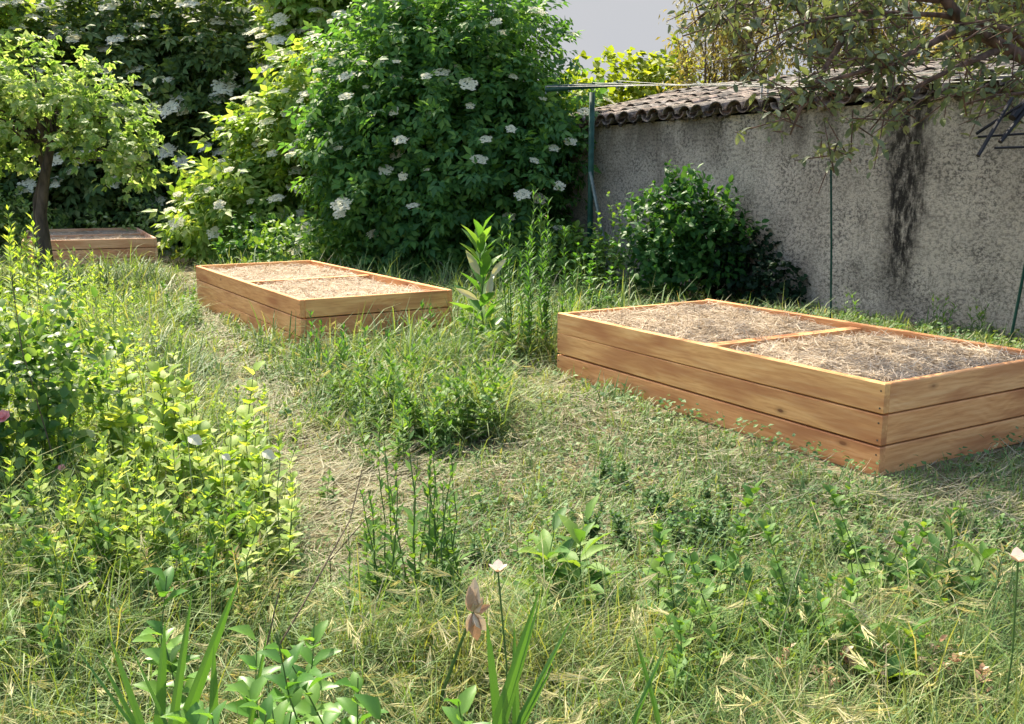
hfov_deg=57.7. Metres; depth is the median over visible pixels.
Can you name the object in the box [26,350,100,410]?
lush weed
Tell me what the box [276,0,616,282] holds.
elder bush
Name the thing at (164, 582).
broad leaf shoot
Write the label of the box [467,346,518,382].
mound weed
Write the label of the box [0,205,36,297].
meadow weed
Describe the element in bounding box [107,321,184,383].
lush weed
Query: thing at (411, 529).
wiry weed
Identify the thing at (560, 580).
seedling
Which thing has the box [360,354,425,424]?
mound weed
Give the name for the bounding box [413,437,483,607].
wiry weed
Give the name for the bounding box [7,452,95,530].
lush weed
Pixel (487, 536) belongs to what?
seedling
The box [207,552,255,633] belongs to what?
dry herb
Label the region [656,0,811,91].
willow tree
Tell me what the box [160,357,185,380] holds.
herb clump
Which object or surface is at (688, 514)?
seedling
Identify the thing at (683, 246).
laurel bush
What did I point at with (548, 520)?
seedling
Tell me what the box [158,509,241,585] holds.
lush weed
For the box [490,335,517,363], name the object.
mound weed
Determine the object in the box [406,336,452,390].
mound weed
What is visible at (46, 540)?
herb clump
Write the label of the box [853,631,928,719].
herb clump
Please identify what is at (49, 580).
lush weed
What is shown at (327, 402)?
seedling
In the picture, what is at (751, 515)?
seedling
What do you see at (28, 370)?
dry stalk
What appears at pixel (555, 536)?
seedling
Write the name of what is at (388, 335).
leafy weed
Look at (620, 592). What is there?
seedling
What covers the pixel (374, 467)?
seedling
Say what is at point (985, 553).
dock plant
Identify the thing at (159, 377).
sunny weed
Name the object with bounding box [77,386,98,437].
lush weed
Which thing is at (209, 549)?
herb clump
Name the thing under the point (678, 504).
clover clump
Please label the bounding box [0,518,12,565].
lush weed
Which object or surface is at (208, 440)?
lush weed
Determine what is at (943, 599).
seedling
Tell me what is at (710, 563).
clover clump
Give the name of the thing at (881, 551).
clover clump
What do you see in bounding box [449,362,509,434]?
mound weed
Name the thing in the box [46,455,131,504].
lush weed
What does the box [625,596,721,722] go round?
herb clump
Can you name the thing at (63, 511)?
lush weed
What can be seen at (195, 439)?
flower
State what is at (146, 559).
dry herb
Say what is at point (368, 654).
dry grass
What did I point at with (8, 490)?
dry herb
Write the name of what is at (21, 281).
meadow weed
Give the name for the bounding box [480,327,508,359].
dock plant
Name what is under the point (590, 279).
sapling
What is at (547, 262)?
tall fleabane
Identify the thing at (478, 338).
mound weed
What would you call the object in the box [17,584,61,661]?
dry herb
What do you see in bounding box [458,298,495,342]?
herb clump
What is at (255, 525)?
lush weed
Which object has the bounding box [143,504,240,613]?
dock plant
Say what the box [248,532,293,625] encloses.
dry herb
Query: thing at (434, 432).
mound weed
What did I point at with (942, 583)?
clover clump
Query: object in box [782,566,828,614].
clover clump
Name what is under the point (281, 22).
elder bush
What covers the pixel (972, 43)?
willow tree
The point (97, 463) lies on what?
sunny weed
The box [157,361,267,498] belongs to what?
sunny weed
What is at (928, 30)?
shade tree
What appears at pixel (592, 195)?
clothesline post
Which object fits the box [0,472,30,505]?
lush weed
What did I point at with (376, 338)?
mound weed
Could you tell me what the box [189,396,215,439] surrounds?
lush weed
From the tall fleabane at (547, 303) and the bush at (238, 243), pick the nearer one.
the tall fleabane at (547, 303)
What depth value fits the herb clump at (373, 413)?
5.18 m
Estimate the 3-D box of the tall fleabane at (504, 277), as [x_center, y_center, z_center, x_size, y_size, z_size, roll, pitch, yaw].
[0.015,-0.594,7.628,0.360,1.168,0.229,-5,12,-24]
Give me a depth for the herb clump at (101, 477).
3.51 m
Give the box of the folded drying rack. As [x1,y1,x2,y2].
[975,97,1023,156]
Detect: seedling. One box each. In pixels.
[282,402,291,417]
[314,469,340,502]
[316,396,337,430]
[357,447,377,470]
[363,600,404,635]
[381,577,398,605]
[411,582,454,620]
[417,513,440,537]
[429,572,462,603]
[435,459,449,478]
[468,480,487,515]
[471,521,496,551]
[505,531,553,568]
[510,558,554,609]
[521,587,570,634]
[533,480,550,508]
[535,516,559,535]
[551,529,561,549]
[556,568,577,607]
[564,585,614,634]
[617,586,631,613]
[664,505,675,534]
[677,494,701,532]
[685,607,710,645]
[719,615,738,648]
[749,503,785,536]
[802,499,823,536]
[828,475,863,509]
[926,587,962,641]
[934,497,964,542]
[953,499,969,531]
[954,611,986,653]
[979,569,995,601]
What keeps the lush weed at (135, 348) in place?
on the ground at (486, 437)
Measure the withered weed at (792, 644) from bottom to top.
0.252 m
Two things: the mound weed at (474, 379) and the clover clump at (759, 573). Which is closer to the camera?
the clover clump at (759, 573)
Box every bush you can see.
[0,186,72,251]
[0,272,173,502]
[74,189,212,249]
[141,33,376,265]
[208,212,312,263]
[235,206,369,269]
[240,0,394,160]
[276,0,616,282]
[468,213,627,288]
[557,34,720,128]
[607,159,768,301]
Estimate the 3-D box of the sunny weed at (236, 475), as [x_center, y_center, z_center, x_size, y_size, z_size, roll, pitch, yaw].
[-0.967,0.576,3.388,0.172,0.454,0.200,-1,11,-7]
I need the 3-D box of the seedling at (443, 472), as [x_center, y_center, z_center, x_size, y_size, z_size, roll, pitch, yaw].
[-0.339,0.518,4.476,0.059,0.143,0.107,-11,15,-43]
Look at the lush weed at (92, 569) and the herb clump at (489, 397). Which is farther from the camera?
the herb clump at (489, 397)
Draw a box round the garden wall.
[549,51,1023,339]
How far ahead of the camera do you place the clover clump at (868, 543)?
3.51 m
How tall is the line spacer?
0.240 m
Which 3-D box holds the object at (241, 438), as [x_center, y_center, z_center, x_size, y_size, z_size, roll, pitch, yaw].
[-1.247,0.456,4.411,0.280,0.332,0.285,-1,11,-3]
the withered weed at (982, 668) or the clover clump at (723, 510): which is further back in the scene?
the clover clump at (723, 510)
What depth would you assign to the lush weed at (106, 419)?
4.13 m
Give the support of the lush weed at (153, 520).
on the ground at (486, 437)
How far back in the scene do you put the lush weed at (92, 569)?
2.91 m
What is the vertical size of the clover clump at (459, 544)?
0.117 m
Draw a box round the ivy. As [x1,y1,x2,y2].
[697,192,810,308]
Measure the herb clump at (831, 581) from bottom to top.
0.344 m
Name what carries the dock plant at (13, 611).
on the ground at (486, 437)
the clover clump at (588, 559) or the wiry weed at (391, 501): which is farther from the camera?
the clover clump at (588, 559)
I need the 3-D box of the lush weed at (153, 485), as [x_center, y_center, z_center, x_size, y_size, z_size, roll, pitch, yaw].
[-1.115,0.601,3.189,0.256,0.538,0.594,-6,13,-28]
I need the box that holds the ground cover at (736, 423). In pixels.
[0,283,1023,723]
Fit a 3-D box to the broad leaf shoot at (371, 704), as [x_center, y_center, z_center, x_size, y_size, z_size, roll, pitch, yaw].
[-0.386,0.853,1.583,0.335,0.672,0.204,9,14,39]
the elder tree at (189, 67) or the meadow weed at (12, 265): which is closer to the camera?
the meadow weed at (12, 265)
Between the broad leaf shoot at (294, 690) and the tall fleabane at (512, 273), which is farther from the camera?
the tall fleabane at (512, 273)
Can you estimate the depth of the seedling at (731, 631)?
2.78 m
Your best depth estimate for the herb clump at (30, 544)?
2.92 m
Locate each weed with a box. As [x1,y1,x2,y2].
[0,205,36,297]
[0,214,57,330]
[0,227,22,309]
[0,240,44,351]
[0,426,60,502]
[0,429,155,562]
[0,433,73,513]
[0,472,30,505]
[0,492,31,567]
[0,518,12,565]
[0,528,68,605]
[1,336,96,385]
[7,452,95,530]
[9,400,94,502]
[11,528,86,593]
[15,227,51,293]
[16,324,112,388]
[16,406,146,460]
[16,437,133,597]
[26,244,74,317]
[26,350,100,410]
[29,429,199,536]
[31,354,83,401]
[33,471,89,571]
[37,473,86,514]
[38,314,65,341]
[40,460,135,612]
[43,247,95,330]
[43,396,149,461]
[43,414,92,485]
[44,408,163,484]
[46,402,158,456]
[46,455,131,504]
[52,277,74,297]
[57,452,193,556]
[67,493,141,566]
[68,244,101,307]
[69,303,128,359]
[70,475,183,603]
[74,342,142,434]
[75,290,110,318]
[77,355,151,402]
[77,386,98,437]
[78,377,165,448]
[79,332,141,362]
[81,266,117,322]
[81,524,166,631]
[83,440,136,537]
[85,266,136,298]
[85,431,296,608]
[95,321,155,380]
[95,364,180,485]
[97,295,134,348]
[100,339,141,394]
[104,386,172,510]
[107,280,138,332]
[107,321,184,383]
[108,341,192,477]
[110,325,166,426]
[111,493,234,585]
[118,279,162,305]
[118,535,158,623]
[126,271,151,294]
[128,461,214,515]
[134,483,181,546]
[146,441,233,603]
[152,402,206,518]
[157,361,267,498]
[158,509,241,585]
[167,375,221,412]
[169,405,275,518]
[173,555,255,648]
[180,420,301,514]
[184,436,235,544]
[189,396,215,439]
[205,435,257,516]
[207,433,285,536]
[217,461,263,549]
[219,382,271,454]
[222,469,302,650]
[237,471,302,569]
[282,349,316,380]
[288,338,321,371]
[305,310,325,367]
[320,325,373,393]
[324,362,367,413]
[331,489,406,621]
[333,323,352,373]
[334,353,410,417]
[348,401,415,469]
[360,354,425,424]
[361,370,381,395]
[367,434,438,607]
[371,330,405,356]
[371,343,417,390]
[375,383,467,610]
[382,328,398,365]
[389,371,447,446]
[393,388,444,441]
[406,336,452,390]
[413,402,458,453]
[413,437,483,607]
[419,299,435,345]
[436,366,469,396]
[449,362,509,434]
[450,214,511,343]
[466,311,519,372]
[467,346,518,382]
[471,373,489,399]
[488,335,513,364]
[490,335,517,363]
[770,643,888,690]
[777,609,888,708]
[834,290,864,322]
[883,645,950,703]
[894,634,991,707]
[919,652,1021,717]
[924,292,959,332]
[967,296,994,332]
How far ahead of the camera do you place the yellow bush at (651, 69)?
19.30 m
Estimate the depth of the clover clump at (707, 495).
4.07 m
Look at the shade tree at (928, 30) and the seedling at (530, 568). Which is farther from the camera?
the shade tree at (928, 30)
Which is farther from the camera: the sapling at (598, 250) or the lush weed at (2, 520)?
the sapling at (598, 250)
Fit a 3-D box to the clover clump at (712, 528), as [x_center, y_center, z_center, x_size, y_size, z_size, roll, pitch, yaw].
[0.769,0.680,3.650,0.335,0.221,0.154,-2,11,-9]
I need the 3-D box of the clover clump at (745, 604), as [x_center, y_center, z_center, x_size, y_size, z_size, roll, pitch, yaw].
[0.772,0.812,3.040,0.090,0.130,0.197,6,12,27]
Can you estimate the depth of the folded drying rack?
5.12 m
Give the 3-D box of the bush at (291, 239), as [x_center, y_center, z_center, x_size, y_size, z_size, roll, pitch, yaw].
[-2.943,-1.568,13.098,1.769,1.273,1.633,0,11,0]
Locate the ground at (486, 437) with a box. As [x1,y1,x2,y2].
[0,215,1023,723]
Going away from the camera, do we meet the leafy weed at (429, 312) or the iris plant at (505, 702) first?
the iris plant at (505, 702)
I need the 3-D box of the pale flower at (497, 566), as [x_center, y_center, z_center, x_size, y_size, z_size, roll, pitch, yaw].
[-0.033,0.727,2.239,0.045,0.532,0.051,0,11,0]
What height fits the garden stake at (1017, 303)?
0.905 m
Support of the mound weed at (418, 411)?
on the ground at (486, 437)
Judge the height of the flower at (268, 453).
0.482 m
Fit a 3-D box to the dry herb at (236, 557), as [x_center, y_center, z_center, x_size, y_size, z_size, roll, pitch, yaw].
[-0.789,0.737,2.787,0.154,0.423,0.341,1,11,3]
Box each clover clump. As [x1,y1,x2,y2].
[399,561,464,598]
[443,529,495,564]
[444,543,464,571]
[553,564,612,618]
[560,508,637,551]
[571,547,597,563]
[580,509,644,541]
[595,455,636,493]
[638,483,676,522]
[642,493,666,517]
[644,542,705,572]
[665,570,687,605]
[666,509,741,548]
[670,497,684,515]
[690,480,734,509]
[697,502,741,526]
[700,548,752,578]
[705,550,739,592]
[722,523,750,546]
[729,589,753,621]
[744,568,786,586]
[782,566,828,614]
[808,532,875,564]
[837,531,899,582]
[841,532,880,545]
[854,541,875,551]
[855,514,872,537]
[886,563,931,593]
[888,562,961,613]
[950,515,994,546]
[956,555,983,606]
[979,514,1023,551]
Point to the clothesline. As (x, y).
(730, 85)
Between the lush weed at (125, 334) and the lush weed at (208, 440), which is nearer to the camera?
the lush weed at (208, 440)
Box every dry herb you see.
[0,464,34,525]
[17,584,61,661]
[108,545,225,647]
[133,491,222,554]
[167,445,213,517]
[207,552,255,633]
[223,545,282,654]
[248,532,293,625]
[288,344,338,402]
[680,536,745,619]
[917,510,1012,625]
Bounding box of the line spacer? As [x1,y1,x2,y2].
[760,74,768,98]
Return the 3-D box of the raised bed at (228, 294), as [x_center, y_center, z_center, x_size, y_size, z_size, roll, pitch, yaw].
[-2.056,-0.633,9.394,1.383,0.474,3.620,-7,13,-31]
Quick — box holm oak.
[666,0,1023,193]
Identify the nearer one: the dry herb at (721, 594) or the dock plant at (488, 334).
the dry herb at (721, 594)
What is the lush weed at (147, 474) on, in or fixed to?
on the ground at (486, 437)
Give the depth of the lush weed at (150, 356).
5.46 m
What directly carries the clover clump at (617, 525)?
on the ground at (486, 437)
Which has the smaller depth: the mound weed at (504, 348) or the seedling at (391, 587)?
the seedling at (391, 587)
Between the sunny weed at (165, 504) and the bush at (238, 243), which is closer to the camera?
the sunny weed at (165, 504)
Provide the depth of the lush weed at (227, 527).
3.16 m
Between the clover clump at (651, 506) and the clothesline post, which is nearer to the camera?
the clover clump at (651, 506)
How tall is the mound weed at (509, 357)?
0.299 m
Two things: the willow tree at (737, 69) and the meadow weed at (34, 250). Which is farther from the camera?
the willow tree at (737, 69)
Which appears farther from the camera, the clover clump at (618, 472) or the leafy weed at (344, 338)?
the leafy weed at (344, 338)
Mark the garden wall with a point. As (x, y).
(938, 211)
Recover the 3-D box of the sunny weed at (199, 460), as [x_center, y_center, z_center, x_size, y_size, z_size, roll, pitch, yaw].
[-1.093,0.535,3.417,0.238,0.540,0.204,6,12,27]
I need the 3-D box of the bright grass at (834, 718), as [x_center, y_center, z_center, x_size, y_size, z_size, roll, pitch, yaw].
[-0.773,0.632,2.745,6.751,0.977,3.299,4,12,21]
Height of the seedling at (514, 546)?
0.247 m
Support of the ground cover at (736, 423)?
on the ground at (486, 437)
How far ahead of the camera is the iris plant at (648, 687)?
2.12 m
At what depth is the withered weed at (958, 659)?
2.48 m
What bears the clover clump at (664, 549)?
on the ground at (486, 437)
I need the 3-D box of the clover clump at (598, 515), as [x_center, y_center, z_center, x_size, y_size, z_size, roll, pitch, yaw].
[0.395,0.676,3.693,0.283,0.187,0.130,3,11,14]
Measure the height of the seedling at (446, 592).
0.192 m
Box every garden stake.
[830,169,831,317]
[1009,265,1023,343]
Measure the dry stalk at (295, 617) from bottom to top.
0.548 m
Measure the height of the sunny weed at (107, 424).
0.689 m
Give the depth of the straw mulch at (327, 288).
9.14 m
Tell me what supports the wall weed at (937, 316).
on the ground at (486, 437)
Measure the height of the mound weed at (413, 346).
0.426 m
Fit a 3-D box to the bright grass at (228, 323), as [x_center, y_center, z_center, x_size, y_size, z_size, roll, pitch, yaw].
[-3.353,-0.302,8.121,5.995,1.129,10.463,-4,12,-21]
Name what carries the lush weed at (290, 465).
on the ground at (486, 437)
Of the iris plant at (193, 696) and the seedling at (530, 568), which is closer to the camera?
the iris plant at (193, 696)
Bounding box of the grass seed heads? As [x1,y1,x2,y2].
[0,299,1023,723]
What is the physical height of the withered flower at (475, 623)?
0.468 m
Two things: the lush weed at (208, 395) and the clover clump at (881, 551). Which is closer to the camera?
the clover clump at (881, 551)
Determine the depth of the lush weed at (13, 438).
3.73 m
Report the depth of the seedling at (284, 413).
5.54 m
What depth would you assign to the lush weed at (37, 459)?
3.45 m
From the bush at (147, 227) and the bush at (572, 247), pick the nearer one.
the bush at (572, 247)
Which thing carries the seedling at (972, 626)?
on the ground at (486, 437)
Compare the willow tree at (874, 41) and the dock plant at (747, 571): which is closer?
the dock plant at (747, 571)
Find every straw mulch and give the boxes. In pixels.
[27,229,148,240]
[207,262,429,299]
[572,298,1023,381]
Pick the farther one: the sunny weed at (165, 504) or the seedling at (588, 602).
the sunny weed at (165, 504)
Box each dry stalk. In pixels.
[10,270,59,476]
[263,588,280,661]
[265,470,361,666]
[329,492,399,588]
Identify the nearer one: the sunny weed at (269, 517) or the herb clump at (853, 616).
the herb clump at (853, 616)
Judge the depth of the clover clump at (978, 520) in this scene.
3.67 m
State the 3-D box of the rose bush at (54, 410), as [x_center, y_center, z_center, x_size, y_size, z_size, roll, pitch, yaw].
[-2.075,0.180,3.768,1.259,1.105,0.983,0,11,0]
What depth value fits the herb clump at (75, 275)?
10.77 m
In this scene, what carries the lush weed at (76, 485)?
on the ground at (486, 437)
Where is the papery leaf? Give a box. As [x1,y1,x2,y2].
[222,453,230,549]
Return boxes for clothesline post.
[545,80,622,286]
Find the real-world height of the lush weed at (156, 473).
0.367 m
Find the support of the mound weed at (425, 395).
on the ground at (486, 437)
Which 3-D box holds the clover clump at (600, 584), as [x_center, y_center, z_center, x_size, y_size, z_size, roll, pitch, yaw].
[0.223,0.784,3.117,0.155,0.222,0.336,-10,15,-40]
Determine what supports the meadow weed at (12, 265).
on the ground at (486, 437)
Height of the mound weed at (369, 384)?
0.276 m
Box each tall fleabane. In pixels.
[494,220,526,341]
[501,205,538,340]
[517,186,554,343]
[520,240,552,360]
[535,194,558,341]
[553,224,577,312]
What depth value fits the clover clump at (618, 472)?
4.33 m
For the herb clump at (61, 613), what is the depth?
2.54 m
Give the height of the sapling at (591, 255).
0.828 m
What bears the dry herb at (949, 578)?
on the ground at (486, 437)
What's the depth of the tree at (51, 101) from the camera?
12.14 m
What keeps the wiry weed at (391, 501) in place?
on the ground at (486, 437)
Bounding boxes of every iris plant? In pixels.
[72,576,267,723]
[486,589,573,723]
[631,626,667,723]
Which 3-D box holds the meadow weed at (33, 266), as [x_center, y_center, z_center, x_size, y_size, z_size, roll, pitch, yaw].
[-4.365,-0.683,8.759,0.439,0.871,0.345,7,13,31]
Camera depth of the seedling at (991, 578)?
3.12 m
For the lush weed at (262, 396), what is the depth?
4.58 m
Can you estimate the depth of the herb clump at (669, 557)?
2.86 m
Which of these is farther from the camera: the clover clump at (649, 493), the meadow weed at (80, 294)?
the meadow weed at (80, 294)
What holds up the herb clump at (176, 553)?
on the ground at (486, 437)
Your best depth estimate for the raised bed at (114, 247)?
15.20 m
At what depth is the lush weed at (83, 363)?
4.87 m
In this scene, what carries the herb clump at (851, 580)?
on the ground at (486, 437)
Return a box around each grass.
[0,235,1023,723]
[0,246,1023,723]
[0,378,1023,723]
[1,262,558,532]
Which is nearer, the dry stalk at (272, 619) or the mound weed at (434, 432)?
the dry stalk at (272, 619)
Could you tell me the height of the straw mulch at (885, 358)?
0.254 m
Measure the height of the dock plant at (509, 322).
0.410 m
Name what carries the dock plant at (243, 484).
on the ground at (486, 437)
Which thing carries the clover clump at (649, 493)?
on the ground at (486, 437)
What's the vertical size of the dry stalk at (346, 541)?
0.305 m
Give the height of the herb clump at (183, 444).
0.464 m
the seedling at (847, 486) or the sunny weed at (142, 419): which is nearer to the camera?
the sunny weed at (142, 419)
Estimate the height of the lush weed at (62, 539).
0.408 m
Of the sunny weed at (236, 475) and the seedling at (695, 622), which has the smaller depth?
the seedling at (695, 622)
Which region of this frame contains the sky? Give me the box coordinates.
[27,0,970,97]
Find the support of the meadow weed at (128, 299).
on the ground at (486, 437)
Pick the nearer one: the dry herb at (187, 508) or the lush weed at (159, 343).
the dry herb at (187, 508)
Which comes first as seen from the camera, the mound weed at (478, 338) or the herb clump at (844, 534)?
the herb clump at (844, 534)
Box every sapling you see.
[535,241,596,304]
[584,262,618,309]
[591,202,622,298]
[606,191,641,297]
[645,217,669,300]
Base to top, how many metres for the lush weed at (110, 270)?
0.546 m
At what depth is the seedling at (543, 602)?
2.87 m
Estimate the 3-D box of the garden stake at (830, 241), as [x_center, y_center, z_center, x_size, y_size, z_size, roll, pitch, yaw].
[3.193,-1.150,9.307,0.125,1.575,0.030,0,11,0]
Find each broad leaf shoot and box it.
[132,566,209,723]
[161,615,341,723]
[165,624,388,723]
[192,680,382,723]
[225,634,490,723]
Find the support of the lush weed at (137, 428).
on the ground at (486, 437)
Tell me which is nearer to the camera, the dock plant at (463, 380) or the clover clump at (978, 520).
the clover clump at (978, 520)
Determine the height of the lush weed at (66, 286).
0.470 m
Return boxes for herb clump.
[0,595,81,695]
[1,505,117,618]
[4,488,23,539]
[9,561,72,650]
[13,478,104,623]
[61,264,84,293]
[66,490,138,598]
[94,468,146,511]
[111,441,189,512]
[159,281,200,327]
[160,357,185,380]
[164,495,254,633]
[175,484,272,643]
[354,388,385,433]
[358,341,385,387]
[376,360,406,395]
[385,358,453,442]
[440,359,505,447]
[452,380,490,436]
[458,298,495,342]
[486,366,515,405]
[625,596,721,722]
[634,480,764,662]
[754,572,841,661]
[757,518,863,688]
[794,573,850,686]
[821,483,932,615]
[847,611,919,675]
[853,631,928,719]
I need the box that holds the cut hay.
[0,252,1023,723]
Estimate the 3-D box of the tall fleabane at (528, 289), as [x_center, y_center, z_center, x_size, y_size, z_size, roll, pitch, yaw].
[0.179,-0.440,7.247,0.332,1.028,0.275,0,11,0]
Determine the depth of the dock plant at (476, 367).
6.10 m
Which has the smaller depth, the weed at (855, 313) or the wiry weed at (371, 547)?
the wiry weed at (371, 547)
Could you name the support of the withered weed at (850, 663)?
on the ground at (486, 437)
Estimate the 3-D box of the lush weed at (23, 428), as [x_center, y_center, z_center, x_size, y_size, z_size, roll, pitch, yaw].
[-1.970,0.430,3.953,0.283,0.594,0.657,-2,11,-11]
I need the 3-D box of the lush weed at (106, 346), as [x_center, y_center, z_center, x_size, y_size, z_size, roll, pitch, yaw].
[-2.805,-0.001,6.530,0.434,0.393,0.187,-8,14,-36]
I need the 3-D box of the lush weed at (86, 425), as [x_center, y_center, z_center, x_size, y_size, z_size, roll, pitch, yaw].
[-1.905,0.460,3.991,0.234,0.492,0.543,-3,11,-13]
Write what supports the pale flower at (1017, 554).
on the ground at (486, 437)
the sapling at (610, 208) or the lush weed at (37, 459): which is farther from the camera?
the sapling at (610, 208)
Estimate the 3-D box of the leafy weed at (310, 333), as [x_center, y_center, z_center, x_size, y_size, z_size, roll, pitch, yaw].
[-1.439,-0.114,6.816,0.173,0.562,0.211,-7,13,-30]
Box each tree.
[0,0,83,244]
[0,0,279,244]
[0,28,185,276]
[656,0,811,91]
[754,0,942,73]
[904,1,1016,58]
[917,0,1023,54]
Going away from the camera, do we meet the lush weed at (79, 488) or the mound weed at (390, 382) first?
the lush weed at (79, 488)
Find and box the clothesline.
[546,67,1023,86]
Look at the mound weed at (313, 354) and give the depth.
6.50 m
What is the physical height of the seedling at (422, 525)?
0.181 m
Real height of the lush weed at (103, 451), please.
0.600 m
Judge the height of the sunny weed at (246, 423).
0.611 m
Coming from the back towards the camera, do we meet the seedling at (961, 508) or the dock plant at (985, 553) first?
the seedling at (961, 508)
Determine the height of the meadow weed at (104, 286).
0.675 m
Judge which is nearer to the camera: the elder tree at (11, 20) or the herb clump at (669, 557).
the herb clump at (669, 557)
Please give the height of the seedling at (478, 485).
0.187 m
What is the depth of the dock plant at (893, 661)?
2.49 m
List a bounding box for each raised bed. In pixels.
[21,227,158,268]
[195,260,451,353]
[557,299,1023,475]
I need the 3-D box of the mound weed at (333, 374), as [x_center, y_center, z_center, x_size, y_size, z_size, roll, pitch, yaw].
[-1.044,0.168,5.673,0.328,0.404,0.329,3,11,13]
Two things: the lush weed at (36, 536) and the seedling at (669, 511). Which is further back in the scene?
the seedling at (669, 511)
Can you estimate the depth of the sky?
746.48 m
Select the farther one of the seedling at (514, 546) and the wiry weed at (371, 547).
the seedling at (514, 546)
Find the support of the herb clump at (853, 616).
on the ground at (486, 437)
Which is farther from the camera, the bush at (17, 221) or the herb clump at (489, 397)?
the bush at (17, 221)
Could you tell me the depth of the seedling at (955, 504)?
3.67 m
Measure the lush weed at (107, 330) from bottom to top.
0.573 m
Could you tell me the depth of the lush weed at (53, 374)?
5.61 m
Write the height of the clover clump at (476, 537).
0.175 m
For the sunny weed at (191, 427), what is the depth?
3.59 m
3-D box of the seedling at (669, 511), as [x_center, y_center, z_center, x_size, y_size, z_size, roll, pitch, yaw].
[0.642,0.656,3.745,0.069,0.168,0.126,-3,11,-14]
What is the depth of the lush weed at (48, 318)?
7.04 m
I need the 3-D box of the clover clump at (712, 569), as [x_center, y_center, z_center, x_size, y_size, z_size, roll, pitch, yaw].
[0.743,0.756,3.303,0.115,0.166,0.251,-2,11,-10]
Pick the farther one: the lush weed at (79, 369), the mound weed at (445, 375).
the mound weed at (445, 375)
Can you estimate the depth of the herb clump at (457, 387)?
5.14 m
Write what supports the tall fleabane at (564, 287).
on the ground at (486, 437)
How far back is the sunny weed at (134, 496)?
3.14 m
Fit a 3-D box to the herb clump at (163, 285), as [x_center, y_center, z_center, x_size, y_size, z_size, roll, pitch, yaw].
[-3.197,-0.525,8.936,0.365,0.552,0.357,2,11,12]
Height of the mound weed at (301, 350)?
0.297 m
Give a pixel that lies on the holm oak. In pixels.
(972, 25)
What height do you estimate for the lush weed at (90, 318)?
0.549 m
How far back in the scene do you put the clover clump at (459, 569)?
3.21 m
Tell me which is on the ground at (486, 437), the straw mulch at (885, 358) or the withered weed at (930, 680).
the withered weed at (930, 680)
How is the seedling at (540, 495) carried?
on the ground at (486, 437)
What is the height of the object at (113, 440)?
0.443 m
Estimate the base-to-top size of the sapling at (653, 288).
1.070 m
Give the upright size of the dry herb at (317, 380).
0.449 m
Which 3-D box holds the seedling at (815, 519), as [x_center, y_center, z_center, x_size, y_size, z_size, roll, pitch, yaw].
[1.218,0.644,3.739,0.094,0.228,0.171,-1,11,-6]
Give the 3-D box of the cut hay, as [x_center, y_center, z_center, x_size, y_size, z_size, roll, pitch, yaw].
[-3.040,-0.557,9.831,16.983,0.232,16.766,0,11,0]
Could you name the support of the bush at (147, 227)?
on the ground at (486, 437)
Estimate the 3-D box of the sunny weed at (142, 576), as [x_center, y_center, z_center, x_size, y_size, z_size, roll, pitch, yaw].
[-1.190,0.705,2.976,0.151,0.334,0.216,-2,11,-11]
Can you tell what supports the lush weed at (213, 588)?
on the ground at (486, 437)
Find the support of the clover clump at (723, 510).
on the ground at (486, 437)
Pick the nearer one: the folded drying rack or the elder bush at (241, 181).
the folded drying rack
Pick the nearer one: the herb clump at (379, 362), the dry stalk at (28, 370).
the dry stalk at (28, 370)
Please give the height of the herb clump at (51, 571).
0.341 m
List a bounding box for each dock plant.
[0,582,69,670]
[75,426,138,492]
[98,516,181,587]
[103,599,163,648]
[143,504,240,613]
[188,480,273,563]
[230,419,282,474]
[441,376,480,417]
[464,357,499,379]
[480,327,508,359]
[493,316,528,357]
[493,494,627,615]
[726,562,798,653]
[834,608,939,714]
[898,518,1005,617]
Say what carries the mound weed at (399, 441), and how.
on the ground at (486, 437)
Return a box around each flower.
[188,434,201,514]
[261,449,274,551]
[435,578,489,722]
[489,559,507,677]
[1001,547,1023,723]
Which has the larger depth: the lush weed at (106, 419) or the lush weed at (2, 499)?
the lush weed at (106, 419)
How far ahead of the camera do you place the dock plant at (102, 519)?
3.13 m
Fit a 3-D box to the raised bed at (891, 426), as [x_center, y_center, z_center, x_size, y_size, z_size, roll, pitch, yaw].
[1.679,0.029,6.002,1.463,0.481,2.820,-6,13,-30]
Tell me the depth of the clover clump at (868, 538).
3.56 m
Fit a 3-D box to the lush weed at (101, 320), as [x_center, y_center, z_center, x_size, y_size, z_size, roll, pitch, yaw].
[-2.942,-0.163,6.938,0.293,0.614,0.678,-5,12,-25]
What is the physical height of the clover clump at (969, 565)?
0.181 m
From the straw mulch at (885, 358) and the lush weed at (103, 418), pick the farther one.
the straw mulch at (885, 358)
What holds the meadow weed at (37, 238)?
on the ground at (486, 437)
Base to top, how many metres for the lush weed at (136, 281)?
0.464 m
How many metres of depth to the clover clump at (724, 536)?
3.63 m
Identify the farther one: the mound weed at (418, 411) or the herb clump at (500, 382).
the herb clump at (500, 382)
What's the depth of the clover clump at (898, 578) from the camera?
3.22 m
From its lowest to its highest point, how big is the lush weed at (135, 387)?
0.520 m
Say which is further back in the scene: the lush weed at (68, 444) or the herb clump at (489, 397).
the herb clump at (489, 397)
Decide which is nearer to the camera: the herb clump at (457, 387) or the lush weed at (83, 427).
the lush weed at (83, 427)
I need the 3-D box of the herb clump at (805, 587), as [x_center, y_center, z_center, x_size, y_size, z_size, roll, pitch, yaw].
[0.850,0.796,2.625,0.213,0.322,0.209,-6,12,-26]

